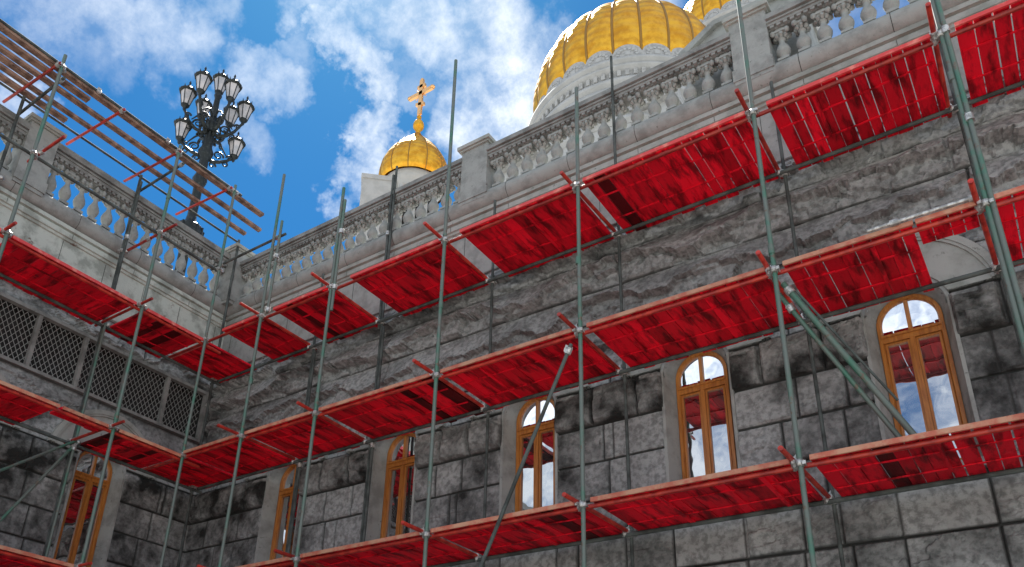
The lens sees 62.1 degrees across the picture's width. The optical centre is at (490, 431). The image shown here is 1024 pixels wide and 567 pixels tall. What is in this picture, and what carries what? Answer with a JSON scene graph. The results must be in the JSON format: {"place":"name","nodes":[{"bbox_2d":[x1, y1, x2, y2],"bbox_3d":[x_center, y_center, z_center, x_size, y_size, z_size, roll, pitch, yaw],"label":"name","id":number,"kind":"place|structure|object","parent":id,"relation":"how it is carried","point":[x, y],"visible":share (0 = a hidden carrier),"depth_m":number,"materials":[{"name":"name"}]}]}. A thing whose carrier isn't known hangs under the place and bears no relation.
{"place":"outdoors","nodes":[
{"label":"outdoors","id":0,"kind":"place"},
{"bbox_2d":[0,0,908,290],"label":"sky","id":1,"kind":"structure","parent":0,"point":[329,84],"materials":[{"name":"blue"}]},
{"label":"ground","id":2,"kind":"structure","parent":0,"visible":0},
{"bbox_2d":[0,54,66,260],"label":"scaffold pole","id":3,"kind":"object","parent":2,"relation":"on","point":[33,151],"visible":1,"depth_m":11.71,"materials":[{"name":"metal"}]},
{"bbox_2d":[2,61,61,102],"bbox_3d":[-6.861,-5.216,12.713,1.461,0.096,0.071,-13,-29,29],"label":"transom","id":4,"kind":"object","parent":3,"relation":"attached to","point":[43,74],"visible":1,"depth_m":12.66,"materials":[{"name":"metal"}]},
{"bbox_2d":[0,33,90,102],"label":"scaffold board","id":5,"kind":"object","parent":4,"relation":"on","point":[36,63],"visible":1,"depth_m":12.44,"materials":[{"name":"brown wood"}]},
{"bbox_2d":[0,63,246,235],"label":"scaffold board","id":6,"kind":"object","parent":4,"relation":"on","point":[71,114],"visible":1,"depth_m":13.89,"materials":[{"name":"brown wood"}]},
{"bbox_2d":[0,133,216,271],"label":"ledger","id":7,"kind":"object","parent":3,"relation":"attached to","point":[17,145],"visible":0.94,"depth_m":12.58,"materials":[{"name":"metal"}]},
{"bbox_2d":[0,233,220,353],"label":"ledger","id":8,"kind":"object","parent":3,"relation":"attached to","point":[19,245],"visible":1,"depth_m":12.24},
{"bbox_2d":[0,81,237,242],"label":"guard tube","id":9,"kind":"object","parent":3,"relation":"attached to","point":[108,155],"visible":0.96,"depth_m":14.12,"materials":[{"name":"metal"}]},
{"bbox_2d":[0,19,241,195],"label":"guard tube","id":10,"kind":"object","parent":3,"relation":"attached to","point":[98,90],"visible":1,"depth_m":13.06,"materials":[{"name":"metal"}]},
{"bbox_2d":[0,22,263,216],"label":"scaffold board","id":11,"kind":"object","parent":3,"relation":"attached to","point":[43,57],"visible":1,"depth_m":13.30,"materials":[{"name":"brown wood"}]},
{"bbox_2d":[42,174,142,555],"bbox_3d":[-6.085,0.834,12.073,0.171,11.420,0.171,-15,-29,31],"label":"scaffold pole","id":12,"kind":"object","parent":2,"relation":"on","point":[120,250],"visible":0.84,"depth_m":12.81,"materials":[{"name":"metal"}]},
{"bbox_2d":[0,443,77,522],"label":"brace","id":13,"kind":"object","parent":12,"relation":"attached to","point":[30,489],"visible":0.94,"depth_m":11.72,"materials":[{"name":"metal"}]},
{"bbox_2d":[45,317,108,556],"bbox_3d":[-6.032,0.238,12.307,0.071,4.600,0.071,-15,-29,31],"label":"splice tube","id":14,"kind":"object","parent":12,"relation":"attached to","point":[74,448],"visible":0.77,"depth_m":12.27,"materials":[{"name":"metal"}]},
{"bbox_3d":[-6.825,1.541,10.527,0.047,0.047,7.100,-15,-29,31],"label":"ledger","id":15,"kind":"object","parent":14,"relation":"attached to","visible":0},
{"bbox_2d":[0,545,73,566],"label":"scaffold deck","id":16,"kind":"structure","parent":15,"relation":"on","point":[7,561],"depth_m":10.73,"materials":[{"name":"red paint"}]},
{"bbox_2d":[0,415,201,493],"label":"ledger","id":17,"kind":"object","parent":12,"relation":"attached to","point":[92,451],"visible":1,"depth_m":12.58,"materials":[{"name":"metal"}]},
{"bbox_2d":[0,380,59,424],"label":"scaffold deck","id":18,"kind":"structure","parent":17,"relation":"on","point":[16,408],"depth_m":11.24,"materials":[{"name":"red paint"}]},
{"bbox_2d":[77,429,180,469],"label":"scaffold deck","id":19,"kind":"structure","parent":17,"relation":"on","point":[131,453],"depth_m":12.53,"materials":[{"name":"red paint"}]},
{"bbox_2d":[0,273,220,385],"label":"ledger","id":20,"kind":"object","parent":12,"relation":"attached to","point":[102,326],"visible":1,"depth_m":13.13,"materials":[{"name":"metal"}]},
{"bbox_2d":[0,235,136,324],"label":"scaffold deck","id":21,"kind":"structure","parent":20,"relation":"on","point":[24,267],"depth_m":12.19,"materials":[{"name":"red paint"}]},
{"bbox_2d":[105,308,203,357],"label":"scaffold deck","id":22,"kind":"structure","parent":20,"relation":"on","point":[155,335],"depth_m":13.38,"materials":[{"name":"red paint"}]},
{"bbox_2d":[113,181,142,289],"bbox_3d":[-5.925,-3.166,13.876,0.071,2.300,0.071,-15,-29,31],"label":"splice tube","id":23,"kind":"object","parent":12,"relation":"attached to","point":[127,236],"visible":0.82,"depth_m":13.85,"materials":[{"name":"metal"}]},
{"bbox_2d":[0,167,226,566],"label":"stone wall","id":24,"kind":"structure","parent":2,"relation":"on","point":[47,350],"depth_m":13.23,"materials":[{"name":"grey stone"}]},
{"bbox_2d":[0,104,30,169],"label":"stone balustrade","id":25,"kind":"object","parent":24,"relation":"on","point":[7,118],"visible":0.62,"depth_m":12.88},
{"bbox_2d":[7,112,66,196],"bbox_3d":[-7.129,-4.252,13.227,0.510,1.380,0.580,-15,-29,31],"label":"stone pedestal","id":26,"kind":"object","parent":24,"relation":"on","point":[37,179],"visible":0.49,"depth_m":13.07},
{"bbox_2d":[53,451,111,566],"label":"window","id":27,"kind":"structure","parent":24,"relation":"in","point":[75,524],"depth_m":12.90,"materials":[{"name":"orange wood"}]},
{"bbox_2d":[46,142,230,294],"bbox_3d":[-6.010,-3.517,14.653,0.350,0.917,3.451,-15,-29,31],"label":"stone balustrade","id":28,"kind":"object","parent":24,"relation":"on","point":[83,171],"visible":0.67,"depth_m":14.39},
{"bbox_2d":[80,145,182,566],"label":"scaffold pole","id":29,"kind":"object","parent":2,"relation":"on","point":[160,232],"visible":0.96,"depth_m":12.27,"materials":[{"name":"metal"}]},
{"bbox_2d":[64,420,124,443],"bbox_3d":[-5.619,0.004,12.040,1.420,0.096,0.071,-15,-29,31],"label":"transom","id":30,"kind":"object","parent":29,"relation":"attached to","point":[111,425],"visible":0.85,"depth_m":11.99,"materials":[{"name":"metal"}]},
{"bbox_2d":[50,406,108,431],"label":"scaffold deck","id":31,"kind":"structure","parent":30,"relation":"on","point":[80,415],"depth_m":11.59,"materials":[{"name":"red paint"}]},
{"bbox_2d":[0,385,199,468],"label":"ledger","id":32,"kind":"object","parent":29,"relation":"attached to","point":[90,423],"visible":1,"depth_m":11.62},
{"bbox_2d":[123,150,181,181],"bbox_3d":[-5.685,-4.457,14.278,1.451,0.096,0.071,-13,-29,29],"label":"transom","id":33,"kind":"object","parent":29,"relation":"attached to","point":[151,166],"visible":1,"depth_m":14.25,"materials":[{"name":"metal"}]},
{"bbox_2d":[0,44,261,231],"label":"scaffold board","id":34,"kind":"object","parent":33,"relation":"on","point":[93,113],"visible":1,"depth_m":13.65,"materials":[{"name":"brown wood"}]},
{"bbox_2d":[159,184,238,566],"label":"scaffold pole","id":35,"kind":"object","parent":2,"relation":"on","point":[234,191],"visible":1,"depth_m":13.23,"materials":[{"name":"metal"}]},
{"bbox_2d":[142,194,1023,469],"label":"ledger","id":36,"kind":"object","parent":35,"relation":"attached to","point":[805,264],"visible":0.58,"depth_m":8.84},
{"bbox_2d":[915,202,979,243],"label":"scaffold deck","id":37,"kind":"structure","parent":36,"relation":"on","point":[943,231],"depth_m":7.46,"materials":[{"name":"red paint"}]},
{"bbox_2d":[168,3,1023,357],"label":"ledger","id":38,"kind":"object","parent":35,"relation":"attached to","point":[838,81],"visible":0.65,"depth_m":9.55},
{"bbox_2d":[263,421,1023,566],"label":"ledger","id":39,"kind":"object","parent":35,"relation":"attached to","point":[981,432],"visible":1,"depth_m":7.79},
{"bbox_2d":[176,239,239,566],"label":"scaffold pole","id":40,"kind":"object","parent":2,"relation":"on","point":[205,422],"visible":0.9,"depth_m":14.53,"materials":[{"name":"metal"}]},
{"bbox_2d":[218,174,285,566],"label":"scaffold pole","id":41,"kind":"object","parent":2,"relation":"on","point":[241,435],"visible":1,"depth_m":12.38,"materials":[{"name":"metal"}]},
{"bbox_2d":[284,273,324,556],"bbox_3d":[-2.962,1.842,12.221,0.168,9.890,0.168,-15,-29,31],"label":"scaffold pole","id":42,"kind":"object","parent":2,"relation":"on","point":[314,340],"visible":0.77,"depth_m":13.20,"materials":[{"name":"metal"}]},
{"bbox_2d":[287,351,315,552],"bbox_3d":[-2.880,0.955,12.573,0.071,4.900,0.071,-15,-29,31],"label":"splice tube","id":43,"kind":"object","parent":42,"relation":"attached to","point":[299,465],"visible":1,"depth_m":12.67,"materials":[{"name":"metal"}]},
{"bbox_2d":[291,187,345,566],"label":"scaffold pole","id":44,"kind":"object","parent":2,"relation":"on","point":[296,558],"visible":0.99,"depth_m":11.35,"materials":[{"name":"metal"}]},
{"bbox_2d":[330,199,346,310],"bbox_3d":[-2.205,-2.580,12.327,0.071,1.950,0.071,-15,-29,31],"label":"splice tube","id":45,"kind":"object","parent":44,"relation":"attached to","point":[341,233],"visible":1,"depth_m":12.29,"materials":[{"name":"metal"}]},
{"bbox_2d":[359,166,397,542],"bbox_3d":[-1.742,0.797,11.806,0.168,11.510,0.168,-15,-29,31],"label":"scaffold pole","id":46,"kind":"object","parent":2,"relation":"on","point":[381,324],"visible":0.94,"depth_m":12.77,"materials":[{"name":"metal"}]},
{"bbox_2d":[362,326,384,541],"bbox_3d":[-1.683,0.645,11.820,0.071,4.900,0.071,-15,-29,31],"label":"splice tube","id":47,"kind":"object","parent":46,"relation":"attached to","point":[372,445],"visible":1,"depth_m":11.91,"materials":[{"name":"metal"}]},
{"bbox_2d":[420,59,457,566],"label":"scaffold pole","id":48,"kind":"object","parent":2,"relation":"on","point":[444,240],"visible":1,"depth_m":10.45,"materials":[{"name":"metal"}]},
{"bbox_2d":[475,200,496,566],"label":"scaffold pole","id":49,"kind":"object","parent":2,"relation":"on","point":[492,283],"visible":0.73,"depth_m":11.00,"materials":[{"name":"metal"}]},
{"bbox_2d":[570,87,587,566],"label":"scaffold pole","id":50,"kind":"object","parent":2,"relation":"on","point":[581,505],"visible":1,"depth_m":9.15,"materials":[{"name":"metal"}]},
{"bbox_2d":[557,312,622,369],"bbox_3d":[1.158,-0.973,9.582,0.079,0.098,1.547,-15,-29,31],"label":"transom","id":51,"kind":"object","parent":50,"relation":"attached to","point":[562,317],"visible":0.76,"depth_m":9.53,"materials":[{"name":"metal"}]},
{"bbox_2d":[182,0,1023,566],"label":"stone wall","id":52,"kind":"structure","parent":2,"relation":"on","point":[942,356],"depth_m":9.88,"materials":[{"name":"grey stone"}]},
{"bbox_2d":[216,242,255,306],"bbox_3d":[-4.848,-2.839,16.114,0.650,1.360,0.640,-15,-29,31],"label":"stone pedestal","id":53,"kind":"object","parent":52,"relation":"on","point":[239,282],"visible":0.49,"depth_m":15.85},
{"bbox_2d":[269,464,301,559],"bbox_3d":[-3.094,1.404,13.077,0.620,1.984,0.090,-15,-29,31],"label":"window","id":54,"kind":"structure","parent":52,"relation":"in","point":[282,517],"depth_m":13.23,"materials":[{"name":"orange wood"}]},
{"bbox_2d":[240,158,461,296],"bbox_3d":[-2.495,-3.341,14.621,5.130,0.772,0.350,-15,-29,31],"label":"stone balustrade","id":55,"kind":"object","parent":52,"relation":"on","point":[372,215],"visible":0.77,"depth_m":14.41,"materials":[{"name":"stone"}]},
{"bbox_2d":[380,433,415,537],"bbox_3d":[-1.253,0.927,11.917,0.620,1.984,0.090,-15,-29,31],"label":"window","id":56,"kind":"structure","parent":52,"relation":"in","point":[397,501],"depth_m":12.02,"materials":[{"name":"orange wood"}]},
{"bbox_2d":[457,133,495,205],"bbox_3d":[-0.151,-4.011,13.229,0.600,1.340,0.500,-15,-29,31],"label":"stone pedestal","id":57,"kind":"object","parent":52,"relation":"on","point":[478,170],"visible":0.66,"depth_m":13.04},
{"bbox_2d":[515,396,554,511],"bbox_3d":[0.589,0.451,10.757,0.620,1.984,0.090,-15,-29,31],"label":"window","id":58,"kind":"structure","parent":52,"relation":"in","point":[535,486],"depth_m":10.82,"materials":[{"name":"orange wood"}]},
{"bbox_2d":[486,32,732,186],"bbox_3d":[1.601,-4.401,12.042,3.820,0.772,0.350,-15,-29,31],"label":"stone balustrade","id":59,"kind":"object","parent":52,"relation":"on","point":[686,69],"visible":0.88,"depth_m":11.87,"materials":[{"name":"stone"}]},
{"bbox_2d":[676,351,737,478],"bbox_3d":[2.431,-0.026,9.598,0.620,1.984,0.090,-15,-29,31],"label":"window","id":60,"kind":"structure","parent":52,"relation":"in","point":[706,428],"depth_m":9.67,"materials":[{"name":"orange wood"}]},
{"bbox_2d":[722,0,777,85],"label":"stone pedestal","id":61,"kind":"object","parent":52,"relation":"on","point":[761,51],"visible":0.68,"depth_m":10.82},
{"bbox_2d":[764,0,917,61],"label":"stone balustrade","id":62,"kind":"object","parent":52,"relation":"on","point":[796,17],"visible":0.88,"depth_m":10.49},
{"bbox_2d":[876,294,967,464],"bbox_3d":[4.273,-0.503,8.438,0.620,1.984,0.090,-15,-29,31],"label":"window","id":63,"kind":"structure","parent":52,"relation":"in","point":[918,363],"depth_m":8.51,"materials":[{"name":"orange wood"}]},
{"bbox_2d":[610,56,636,566],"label":"scaffold pole","id":64,"kind":"object","parent":2,"relation":"on","point":[618,237],"visible":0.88,"depth_m":10.07,"materials":[{"name":"metal"}]},
{"bbox_2d":[190,258,1023,491],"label":"ledger","id":65,"kind":"object","parent":64,"relation":"attached to","point":[855,307],"visible":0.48,"depth_m":9.74,"materials":[{"name":"metal"}]},
{"bbox_2d":[146,457,239,488],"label":"scaffold deck","id":66,"kind":"structure","parent":65,"relation":"on","point":[204,474],"depth_m":13.45,"materials":[{"name":"red paint"}]},
{"bbox_2d":[183,435,292,476],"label":"scaffold deck","id":67,"kind":"structure","parent":65,"relation":"on","point":[254,457],"depth_m":12.77,"materials":[{"name":"red paint"}]},
{"bbox_2d":[244,411,361,461],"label":"scaffold deck","id":68,"kind":"structure","parent":65,"relation":"on","point":[293,440],"depth_m":12.04,"materials":[{"name":"red paint"}]},
{"bbox_2d":[318,373,484,441],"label":"scaffold deck","id":69,"kind":"structure","parent":65,"relation":"on","point":[396,412],"depth_m":11.12,"materials":[{"name":"red paint"}]},
{"bbox_2d":[440,328,618,409],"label":"scaffold deck","id":70,"kind":"structure","parent":65,"relation":"on","point":[522,375],"depth_m":10.10,"materials":[{"name":"red paint"}]},
{"bbox_2d":[586,267,798,368],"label":"scaffold deck","id":71,"kind":"structure","parent":65,"relation":"on","point":[719,318],"depth_m":9.03,"materials":[{"name":"red paint"}]},
{"bbox_2d":[782,220,933,319],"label":"scaffold deck","id":72,"kind":"structure","parent":65,"relation":"on","point":[883,264],"depth_m":8.15,"materials":[{"name":"red paint"}]},
{"bbox_2d":[867,194,972,232],"bbox_3d":[3.763,-1.913,7.451,0.889,0.092,0.063,-15,-29,31],"label":"guard tube","id":73,"kind":"object","parent":72,"relation":"attached to","point":[894,222],"visible":0.84,"depth_m":7.44,"materials":[{"name":"metal"}]},
{"bbox_2d":[994,185,1023,265],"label":"scaffold deck","id":74,"kind":"structure","parent":65,"relation":"on","point":[1008,217],"depth_m":7.39,"materials":[{"name":"red paint"}]},
{"bbox_2d":[210,80,1023,384],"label":"ledger","id":75,"kind":"object","parent":64,"relation":"attached to","point":[886,133],"visible":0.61,"depth_m":10.42,"materials":[{"name":"metal"}]},
{"bbox_2d":[171,343,256,382],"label":"scaffold deck","id":76,"kind":"structure","parent":75,"relation":"on","point":[223,364],"depth_m":14.28,"materials":[{"name":"red paint"}]},
{"bbox_2d":[222,315,309,362],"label":"scaffold deck","id":77,"kind":"structure","parent":75,"relation":"on","point":[274,342],"depth_m":13.52,"materials":[{"name":"red paint"}]},
{"bbox_2d":[273,286,377,343],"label":"scaffold deck","id":78,"kind":"structure","parent":75,"relation":"on","point":[345,316],"depth_m":12.85,"materials":[{"name":"red paint"}]},
{"bbox_2d":[350,239,489,316],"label":"scaffold deck","id":79,"kind":"structure","parent":75,"relation":"on","point":[409,284],"depth_m":11.90,"materials":[{"name":"red paint"}]},
{"bbox_2d":[460,184,613,276],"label":"scaffold deck","id":80,"kind":"structure","parent":75,"relation":"on","point":[535,235],"depth_m":10.90,"materials":[{"name":"red paint"}]},
{"bbox_2d":[582,111,778,233],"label":"scaffold deck","id":81,"kind":"structure","parent":75,"relation":"on","point":[675,180],"depth_m":9.88,"materials":[{"name":"red paint"}]},
{"bbox_2d":[766,34,947,169],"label":"scaffold deck","id":82,"kind":"structure","parent":75,"relation":"on","point":[896,115],"depth_m":8.85,"materials":[{"name":"red paint"}]},
{"bbox_2d":[954,0,1023,107],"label":"scaffold deck","id":83,"kind":"structure","parent":75,"relation":"on","point":[986,46],"depth_m":8.20,"materials":[{"name":"red paint"}]},
{"bbox_2d":[427,467,1023,566],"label":"ledger","id":84,"kind":"object","parent":64,"relation":"attached to","point":[833,501],"visible":1,"depth_m":8.42,"materials":[{"name":"metal"}]},
{"bbox_2d":[300,531,473,566],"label":"scaffold deck","id":85,"kind":"structure","parent":84,"relation":"on","point":[409,555],"depth_m":10.22,"materials":[{"name":"red paint"}]},
{"bbox_2d":[430,501,622,555],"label":"scaffold deck","id":86,"kind":"structure","parent":84,"relation":"on","point":[545,531],"depth_m":9.23,"materials":[{"name":"red paint"}]},
{"bbox_2d":[479,343,572,566],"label":"brace","id":87,"kind":"object","parent":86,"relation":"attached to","point":[568,349],"visible":1,"depth_m":8.93,"materials":[{"name":"metal"}]},
{"bbox_2d":[590,459,822,530],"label":"scaffold deck","id":88,"kind":"structure","parent":84,"relation":"on","point":[750,495],"depth_m":8.17,"materials":[{"name":"red paint"}]},
{"bbox_2d":[809,413,1023,496],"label":"scaffold deck","id":89,"kind":"structure","parent":84,"relation":"on","point":[938,462],"depth_m":7.19,"materials":[{"name":"red paint"}]},
{"bbox_2d":[736,0,816,566],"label":"scaffold pole","id":90,"kind":"object","parent":2,"relation":"on","point":[799,462],"visible":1,"depth_m":7.96,"materials":[{"name":"metal"}]},
{"bbox_2d":[734,88,783,178],"bbox_3d":[2.958,-3.238,9.324,0.078,0.098,1.541,-15,-29,31],"label":"transom","id":91,"kind":"object","parent":90,"relation":"attached to","point":[761,137],"visible":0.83,"depth_m":9.33,"materials":[{"name":"metal"}]},
{"bbox_2d":[780,292,911,455],"bbox_3d":[3.243,-0.557,7.824,1.006,1.762,0.076,-2,-25,7],"label":"brace","id":92,"kind":"object","parent":90,"relation":"attached to","point":[790,308],"visible":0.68,"depth_m":7.83,"materials":[{"name":"metal"}]},
{"bbox_2d":[781,281,916,434],"bbox_3d":[3.281,-0.633,7.752,1.043,1.808,0.088,-2,-25,8],"label":"brace","id":93,"kind":"object","parent":90,"relation":"attached to","point":[789,290],"visible":0.82,"depth_m":7.75,"materials":[{"name":"metal"}]},
{"bbox_2d":[795,290,898,400],"bbox_3d":[3.258,-0.808,7.827,0.744,1.212,0.024,-2,-25,8],"label":"brace","id":94,"kind":"object","parent":93,"relation":"attached to","point":[848,346],"visible":1,"depth_m":7.80,"materials":[{"name":"metal"}]},
{"bbox_2d":[769,81,844,566],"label":"scaffold pole","id":95,"kind":"object","parent":2,"relation":"on","point":[831,487],"visible":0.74,"depth_m":8.69,"materials":[{"name":"metal"}]},
{"bbox_2d":[778,445,832,498],"bbox_3d":[2.860,0.396,7.659,0.075,0.098,1.509,-15,-30,33],"label":"transom","id":96,"kind":"object","parent":95,"relation":"attached to","point":[808,476],"visible":0.67,"depth_m":7.64,"materials":[{"name":"metal"}]},
{"bbox_2d":[929,0,1023,352],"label":"scaffold pole","id":97,"kind":"object","parent":2,"relation":"on","point":[984,202],"visible":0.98,"depth_m":7.25,"materials":[{"name":"metal"}]},
{"bbox_2d":[925,2,951,117],"bbox_3d":[4.420,-3.626,8.382,0.075,0.098,1.580,-13,-29,30],"label":"transom","id":98,"kind":"object","parent":97,"relation":"attached to","point":[932,26],"visible":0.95,"depth_m":8.28,"materials":[{"name":"metal"}]},
{"bbox_2d":[934,0,1023,326],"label":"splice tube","id":99,"kind":"object","parent":97,"relation":"attached to","point":[969,116],"visible":0.98,"depth_m":7.32,"materials":[{"name":"metal"}]},
{"bbox_2d":[933,16,1023,362],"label":"scaffold pole","id":100,"kind":"object","parent":2,"relation":"on","point":[993,266],"visible":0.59,"depth_m":8.42,"materials":[{"name":"metal"}]},
{"bbox_2d":[967,178,998,273],"bbox_3d":[4.393,-1.803,7.559,0.075,0.098,1.520,-15,-30,33],"label":"transom","id":101,"kind":"object","parent":100,"relation":"attached to","point":[981,217],"visible":0.67,"depth_m":7.48,"materials":[{"name":"metal"}]},
{"bbox_3d":[-8.390,-0.645,9.020,0.171,11.420,0.171,-15,-29,31],"label":"scaffold pole","id":102,"kind":"object","parent":2,"relation":"on","visible":0},
{"bbox_2d":[0,72,67,122],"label":"scaffold board","id":103,"kind":"object","parent":102,"relation":"on","point":[15,86],"visible":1,"depth_m":13.00,"materials":[{"name":"brown wood"}]},
{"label":"terrace","id":104,"kind":"structure","parent":0,"visible":0},
{"bbox_2d":[174,67,254,275],"bbox_3d":[-7.194,-5.273,20.528,1.889,9.518,1.775,-15,-29,31],"label":"street lamp","id":105,"kind":"object","parent":104,"relation":"on","point":[243,111],"visible":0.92,"depth_m":21.50,"materials":[{"name":"black metal"}]},
{"bbox_2d":[502,88,683,181],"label":"church","id":106,"kind":"structure","parent":104,"relation":"on","point":[661,102],"depth_m":43.66,"materials":[{"name":"white stone"}]},
{"bbox_2d":[354,173,397,247],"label":"tower block","id":107,"kind":"structure","parent":106,"relation":"on","point":[373,186],"depth_m":67.07,"materials":[{"name":"white stone"}]},
{"bbox_2d":[378,78,446,226],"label":"domed tower","id":108,"kind":"structure","parent":106,"relation":"on","point":[416,155],"depth_m":73.57,"materials":[{"name":"gold metal"}]},
{"bbox_2d":[528,0,705,162],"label":"domed tower","id":109,"kind":"structure","parent":106,"relation":"on","point":[632,38],"depth_m":46.49,"materials":[{"name":"gold metal"}]},
{"bbox_2d":[684,0,819,29],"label":"domed tower","id":110,"kind":"structure","parent":106,"relation":"on","point":[705,12],"depth_m":83.97,"materials":[{"name":"gold metal"}]},
{"bbox_2d":[678,0,819,97],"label":"roof block","id":111,"kind":"structure","parent":104,"relation":"on","point":[713,29],"depth_m":11.76,"materials":[{"name":"grey stone"}]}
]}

